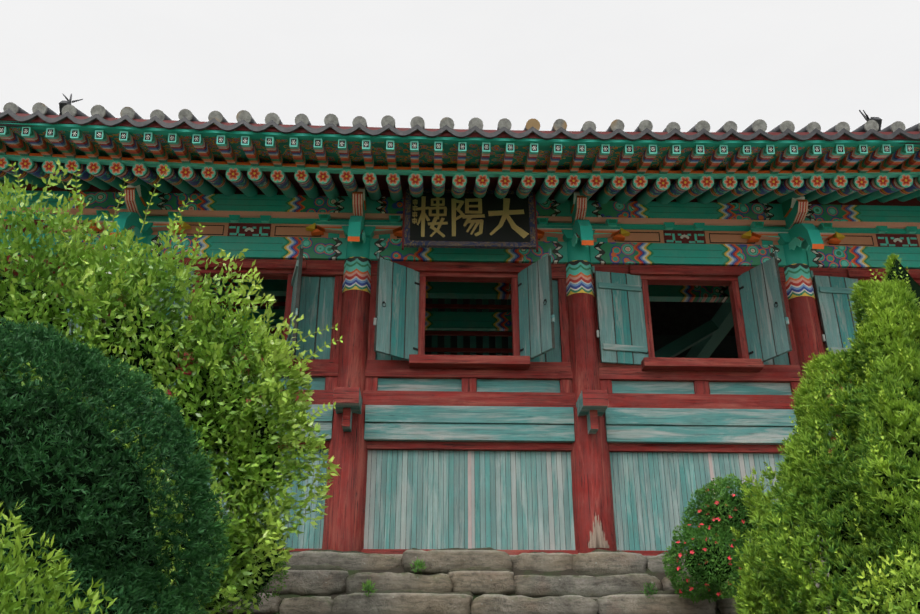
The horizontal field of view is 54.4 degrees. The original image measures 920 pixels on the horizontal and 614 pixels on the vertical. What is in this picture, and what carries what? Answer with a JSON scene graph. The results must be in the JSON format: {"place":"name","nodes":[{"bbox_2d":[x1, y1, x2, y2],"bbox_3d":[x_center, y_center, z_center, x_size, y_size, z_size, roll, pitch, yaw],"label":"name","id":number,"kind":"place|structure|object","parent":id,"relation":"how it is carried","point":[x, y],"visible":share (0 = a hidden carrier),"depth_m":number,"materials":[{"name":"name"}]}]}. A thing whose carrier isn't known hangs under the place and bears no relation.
{"place":"outdoors","nodes":[
{"label":"outdoors","id":0,"kind":"place"},
{"bbox_2d":[0,0,919,131],"label":"sky","id":1,"kind":"structure","parent":0,"point":[686,63],"materials":[{"name":"white"}]},
{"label":"terrace","id":2,"kind":"structure","parent":0,"visible":0},
{"bbox_2d":[0,499,117,613],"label":"bush","id":3,"kind":"object","parent":2,"relation":"on","point":[17,568],"visible":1,"depth_m":2.67,"materials":[{"name":"green plant"}]},
{"bbox_2d":[0,317,231,613],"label":"rounded bush","id":4,"kind":"object","parent":2,"relation":"on","point":[73,478],"visible":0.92,"depth_m":4.71,"materials":[{"name":"green plant"}]},
{"bbox_2d":[0,158,342,613],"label":"bush","id":5,"kind":"object","parent":2,"relation":"on","point":[221,415],"visible":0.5,"depth_m":8.04,"materials":[{"name":"green plant"}]},
{"bbox_2d":[155,505,289,613],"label":"bush","id":6,"kind":"object","parent":2,"relation":"on","point":[269,571],"visible":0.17,"depth_m":8.49,"materials":[{"name":"green plant"}]},
{"bbox_2d":[211,547,830,613],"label":"stone steps","id":7,"kind":"structure","parent":2,"relation":"on","point":[457,580],"depth_m":10.00,"materials":[{"name":"grey stone"}]},
{"bbox_2d":[0,183,919,555],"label":"building wall","id":8,"kind":"structure","parent":7,"relation":"on","point":[566,441],"depth_m":11.85,"materials":[{"name":"wood"}]},
{"bbox_2d":[61,254,113,343],"bbox_3d":[-5.088,-0.025,12.025,0.710,1.440,0.076,-8,-26,16],"label":"shutter","id":9,"kind":"object","parent":8,"relation":"attached to","point":[77,326],"visible":0.04,"depth_m":11.90,"materials":[{"name":"wood"}]},
{"bbox_2d":[286,241,303,355],"bbox_3d":[-2.204,-0.082,11.903,0.076,1.440,0.710,7,-26,-14],"label":"shutter","id":10,"kind":"object","parent":8,"relation":"attached to","point":[296,280],"visible":0.67,"depth_m":11.74,"materials":[{"name":"wood"}]},
{"bbox_2d":[373,252,419,360],"bbox_3d":[-0.847,-0.004,12.071,0.710,1.440,0.068,19,-31,-35],"label":"shutter","id":11,"kind":"object","parent":8,"relation":"attached to","point":[396,323],"visible":0.98,"depth_m":12.03,"materials":[{"name":"wood"}]},
{"bbox_2d":[0,102,919,335],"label":"pavilion roof eaves","id":12,"kind":"object","parent":8,"relation":"on","point":[104,149],"visible":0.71,"depth_m":11.69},
{"bbox_2d":[59,94,82,114],"bbox_3d":[-5.297,-2.671,12.142,0.189,0.623,0.507,1,-25,-2],"label":"roof finial","id":13,"kind":"object","parent":12,"relation":"on","point":[62,103],"visible":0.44,"depth_m":11.95,"materials":[{"name":"metal"}]},
{"bbox_2d":[859,110,881,131],"bbox_3d":[5.697,-2.521,12.474,0.189,0.623,0.507,1,-25,-2],"label":"roof finial","id":14,"kind":"object","parent":12,"relation":"on","point":[878,120],"visible":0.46,"depth_m":12.28,"materials":[{"name":"metal"}]},
{"bbox_2d":[5,184,918,299],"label":"roof brackets","id":15,"kind":"object","parent":8,"relation":"attached to","point":[797,231],"visible":0.73,"depth_m":12.65,"materials":[{"name":"teal wood"}]},
{"bbox_2d":[518,248,554,359],"bbox_3d":[1.017,-0.017,12.044,0.068,1.440,0.710,16,-29,-30],"label":"shutter","id":16,"kind":"object","parent":8,"relation":"attached to","point":[536,318],"visible":0.98,"depth_m":12.00,"materials":[{"name":"wood"}]},
{"bbox_2d":[810,270,862,353],"bbox_3d":[5.322,0.155,12.415,0.710,1.440,0.076,3,-25,-7],"label":"shutter","id":17,"kind":"object","parent":8,"relation":"attached to","point":[834,302],"visible":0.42,"depth_m":12.44,"materials":[{"name":"wood"}]},
{"bbox_2d":[274,557,658,598],"bbox_3d":[-0.019,2.981,9.861,4.353,0.504,0.498,1,-25,-2],"label":"weed foliage","id":18,"kind":"object","parent":7,"relation":"on","point":[420,565],"visible":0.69,"depth_m":9.70,"materials":[{"name":"green plant"}]},
{"bbox_2d":[661,473,765,603],"bbox_3d":[2.832,2.474,9.755,1.322,1.421,0.844,1,-25,-2],"label":"flowering bush","id":19,"kind":"object","parent":7,"relation":"on","point":[709,562],"visible":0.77,"depth_m":9.61,"materials":[{"name":"green plant"}]},
{"bbox_2d":[230,554,823,613],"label":"soil backing","id":20,"kind":"object","parent":2,"relation":"on","point":[660,576],"depth_m":10.45,"materials":[{"name":"soil"}]},
{"bbox_2d":[0,276,874,357],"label":"pavilion interior","id":21,"kind":"object","parent":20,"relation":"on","point":[710,339],"visible":0.02,"depth_m":15.01,"materials":[{"name":"black"}]},
{"bbox_2d":[141,253,194,351],"bbox_3d":[-3.989,-0.032,12.010,0.710,1.440,0.068,15,-29,-29],"label":"shutter","id":22,"kind":"object","parent":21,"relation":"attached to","point":[187,288],"visible":0.02,"depth_m":12.11,"materials":[{"name":"wood"}]},
{"bbox_2d":[402,187,538,251],"bbox_3d":[0.137,-1.226,12.433,1.860,1.060,0.071,1,-32,-2],"label":"name board","id":23,"kind":"object","parent":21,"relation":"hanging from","point":[488,220],"visible":1,"depth_m":12.37,"materials":[{"name":"black wood"}]},
{"bbox_2d":[588,513,608,547],"bbox_3d":[1.688,2.723,10.941,0.255,0.440,0.032,1,-25,-2],"label":"worn paint patch","id":24,"kind":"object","parent":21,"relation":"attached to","point":[597,538],"depth_m":10.89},
{"bbox_2d":[592,266,648,364],"bbox_3d":[2.206,0.104,12.305,0.710,1.440,0.076,5,-25,-10],"label":"shutter","id":25,"kind":"object","parent":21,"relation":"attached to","point":[621,332],"visible":0.94,"depth_m":12.27,"materials":[{"name":"wood"}]},
{"bbox_2d":[738,251,791,361],"bbox_3d":[4.115,0.021,12.125,0.068,1.440,0.710,14,-28,-27],"label":"shutter","id":26,"kind":"object","parent":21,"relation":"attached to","point":[766,320],"visible":1,"depth_m":12.09,"materials":[{"name":"wood"}]},
{"bbox_2d":[730,253,919,613],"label":"bush","id":27,"kind":"object","parent":2,"relation":"on","point":[853,502],"visible":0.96,"depth_m":5.47,"materials":[{"name":"green plant"}]},
{"bbox_2d":[830,550,919,613],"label":"bush","id":28,"kind":"object","parent":2,"relation":"on","point":[876,590],"visible":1,"depth_m":3.88,"materials":[{"name":"green plant"}]}
]}

